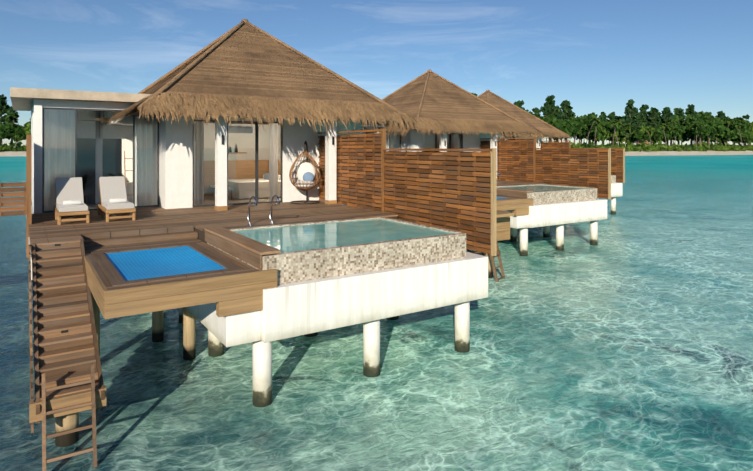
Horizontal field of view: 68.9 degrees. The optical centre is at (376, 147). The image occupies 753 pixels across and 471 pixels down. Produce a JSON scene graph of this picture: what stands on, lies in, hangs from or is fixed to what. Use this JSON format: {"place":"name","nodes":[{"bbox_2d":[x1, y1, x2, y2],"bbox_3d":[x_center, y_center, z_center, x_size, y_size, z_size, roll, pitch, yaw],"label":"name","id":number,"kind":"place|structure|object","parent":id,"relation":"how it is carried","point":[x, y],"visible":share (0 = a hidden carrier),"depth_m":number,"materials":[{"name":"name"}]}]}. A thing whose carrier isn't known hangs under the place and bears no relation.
{"place":"outdoors","nodes":[
{"label":"outdoors","id":0,"kind":"place"},
{"bbox_2d":[0,151,25,156],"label":"beach","id":1,"kind":"structure","parent":0,"point":[12,153],"depth_m":289.81,"materials":[{"name":"white sand"}]},
{"bbox_2d":[0,94,30,151],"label":"island trees","id":2,"kind":"object","parent":1,"relation":"on","point":[13,130],"visible":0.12,"depth_m":300.22,"materials":[{"name":"green plant"}]},
{"bbox_2d":[0,155,752,470],"bbox_3d":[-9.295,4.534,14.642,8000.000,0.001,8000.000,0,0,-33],"label":"sea","id":3,"kind":"structure","parent":0,"point":[625,343],"depth_m":11.07,"materials":[{"name":"liquid"}]},
{"bbox_2d":[29,239,105,470],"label":"stairs","id":4,"kind":"structure","parent":3,"relation":"in","point":[69,385],"depth_m":8.69,"materials":[{"name":"brown wood"}]},
{"bbox_2d":[29,205,469,406],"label":"pillars","id":5,"kind":"structure","parent":3,"relation":"in","point":[261,374],"depth_m":11.31,"materials":[{"name":"paint"}]},
{"bbox_2d":[29,200,397,318],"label":"deck","id":6,"kind":"structure","parent":5,"relation":"on","point":[235,286],"depth_m":11.46,"materials":[{"name":"brown wood"}]},
{"bbox_2d":[54,176,135,224],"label":"sun loungers","id":7,"kind":"object","parent":6,"relation":"on","point":[70,196],"visible":1,"depth_m":14.30,"materials":[{"name":"white fabric"}]},
{"bbox_2d":[42,107,282,212],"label":"glazing","id":8,"kind":"structure","parent":6,"relation":"on","point":[59,142],"depth_m":17.20,"materials":[{"name":"grey"}]},
{"bbox_2d":[105,246,225,280],"bbox_3d":[-3.989,2.149,10.189,1.640,0.070,2.800,0,0,-33],"label":"net","id":9,"kind":"object","parent":6,"relation":"on","point":[142,264],"visible":0.88,"depth_m":10.26,"materials":[{"name":"blue fabric"}]},
{"bbox_2d":[10,87,360,213],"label":"villa walls","id":10,"kind":"structure","parent":6,"relation":"on","point":[102,148],"depth_m":17.73,"materials":[{"name":"white paint"}]},
{"bbox_2d":[79,111,280,204],"bbox_3d":[-6.758,0.305,19.423,7.468,3.102,3.922,0,0,-33],"label":"interior furniture","id":11,"kind":"object","parent":10,"relation":"in","point":[250,187],"visible":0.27,"depth_m":21.10,"materials":[{"name":"brown fabric"}]},
{"bbox_2d":[99,19,418,137],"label":"thatch roof","id":12,"kind":"structure","parent":10,"relation":"on","point":[244,68],"depth_m":17.86,"materials":[{"name":"brown plant"}]},
{"bbox_2d":[247,195,279,225],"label":"pool handrails","id":13,"kind":"object","parent":6,"relation":"on","point":[270,214],"visible":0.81,"depth_m":13.08,"materials":[{"name":"silver metal"}]},
{"bbox_2d":[214,116,336,210],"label":"columns","id":14,"kind":"structure","parent":6,"relation":"on","point":[221,168],"depth_m":16.25,"materials":[{"name":"white paint"}]},
{"bbox_2d":[289,141,320,203],"bbox_3d":[-2.414,0.819,18.447,1.054,2.105,1.026,0,0,-33],"label":"hanging egg chair","id":15,"kind":"object","parent":6,"relation":"on","point":[306,172],"visible":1,"depth_m":18.49,"materials":[{"name":"brown wicker"}]},
{"bbox_2d":[186,216,487,346],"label":"swimming pool","id":16,"kind":"structure","parent":6,"relation":"on","point":[319,289],"depth_m":10.39,"materials":[{"name":"white paint"}]},
{"bbox_2d":[233,219,453,252],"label":"pool water","id":17,"kind":"structure","parent":16,"relation":"in","point":[304,237],"depth_m":12.08,"materials":[{"name":"teal liquid"}]},
{"bbox_2d":[0,129,496,257],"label":"privacy screens","id":18,"kind":"object","parent":5,"relation":"on","point":[456,191],"visible":0.81,"depth_m":14.04,"materials":[{"name":"brown wood"}]},
{"bbox_2d":[351,206,597,256],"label":"pillars","id":19,"kind":"structure","parent":3,"relation":"in","point":[559,237],"depth_m":24.18,"materials":[{"name":"paint"}]},
{"bbox_2d":[497,180,546,215],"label":"deck","id":20,"kind":"structure","parent":19,"relation":"on","point":[518,206],"depth_m":22.39,"materials":[{"name":"brown wood"}]},
{"bbox_2d":[361,126,462,151],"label":"glazing","id":21,"kind":"structure","parent":20,"relation":"on","point":[393,142],"depth_m":30.75,"materials":[{"name":"grey"}]},
{"bbox_2d":[364,123,501,151],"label":"villa walls","id":22,"kind":"structure","parent":20,"relation":"on","point":[412,139],"depth_m":32.06,"materials":[{"name":"white paint"}]},
{"bbox_2d":[364,69,542,139],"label":"thatch roof","id":23,"kind":"structure","parent":22,"relation":"on","point":[429,100],"depth_m":31.47,"materials":[{"name":"brown plant"}]},
{"bbox_2d":[440,130,497,179],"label":"columns","id":24,"kind":"structure","parent":20,"relation":"on","point":[443,141],"depth_m":29.55,"materials":[{"name":"white paint"}]},
{"bbox_2d":[497,184,606,228],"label":"swimming pool","id":25,"kind":"structure","parent":20,"relation":"on","point":[551,208],"depth_m":23.72,"materials":[{"name":"white paint"}]},
{"bbox_2d":[497,185,588,191],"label":"pool water","id":26,"kind":"structure","parent":25,"relation":"in","point":[537,188],"depth_m":25.38,"materials":[{"name":"teal liquid"}]},
{"bbox_2d":[480,138,610,198],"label":"privacy screens","id":27,"kind":"object","parent":19,"relation":"on","point":[522,160],"visible":0.56,"depth_m":28.17,"materials":[{"name":"brown wood"}]},
{"bbox_2d":[486,210,513,281],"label":"stairs","id":28,"kind":"structure","parent":3,"relation":"in","point":[503,225],"depth_m":19.21,"materials":[{"name":"brown wood"}]},
{"bbox_2d":[611,197,615,213],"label":"pillars","id":29,"kind":"structure","parent":3,"relation":"in","point":[613,205],"depth_m":37.31,"materials":[{"name":"paint"}]},
{"bbox_2d":[541,140,624,182],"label":"privacy screens","id":30,"kind":"object","parent":29,"relation":"on","point":[618,162],"visible":0.12,"depth_m":37.94,"materials":[{"name":"brown wood"}]},
{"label":"deck","id":31,"kind":"structure","parent":29,"relation":"on","visible":0},
{"bbox_2d":[502,136,540,149],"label":"veranda columns","id":32,"kind":"structure","parent":31,"relation":"on","point":[538,142],"depth_m":43.12,"materials":[{"name":"white paint"}]},
{"bbox_2d":[507,135,541,140],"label":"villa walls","id":33,"kind":"structure","parent":31,"relation":"on","point":[523,137],"depth_m":44.29,"materials":[{"name":"white paint"}]},
{"bbox_2d":[477,90,570,140],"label":"thatch roof","id":34,"kind":"structure","parent":33,"relation":"on","point":[545,129],"depth_m":44.32,"materials":[{"name":"brown plant"}]},
{"bbox_2d":[611,175,622,196],"bbox_3d":[13.167,2.552,37.367,5.800,1.505,4.032,0,0,-33],"label":"pool base","id":35,"kind":"object","parent":31,"relation":"on","point":[616,189],"visible":0.08,"depth_m":36.93,"materials":[{"name":"white paint"}]},
{"bbox_2d":[0,0,752,146],"label":"sky","id":36,"kind":"structure","parent":0,"point":[597,56],"materials":[{"name":"blue"}]},
{"bbox_2d":[625,150,752,155],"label":"beach","id":37,"kind":"structure","parent":0,"point":[663,153],"depth_m":330.78,"materials":[{"name":"white sand"}]},
{"bbox_2d":[472,93,752,151],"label":"island trees","id":38,"kind":"object","parent":37,"relation":"on","point":[634,129],"visible":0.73,"depth_m":343.78,"materials":[{"name":"green plant"}]}
]}

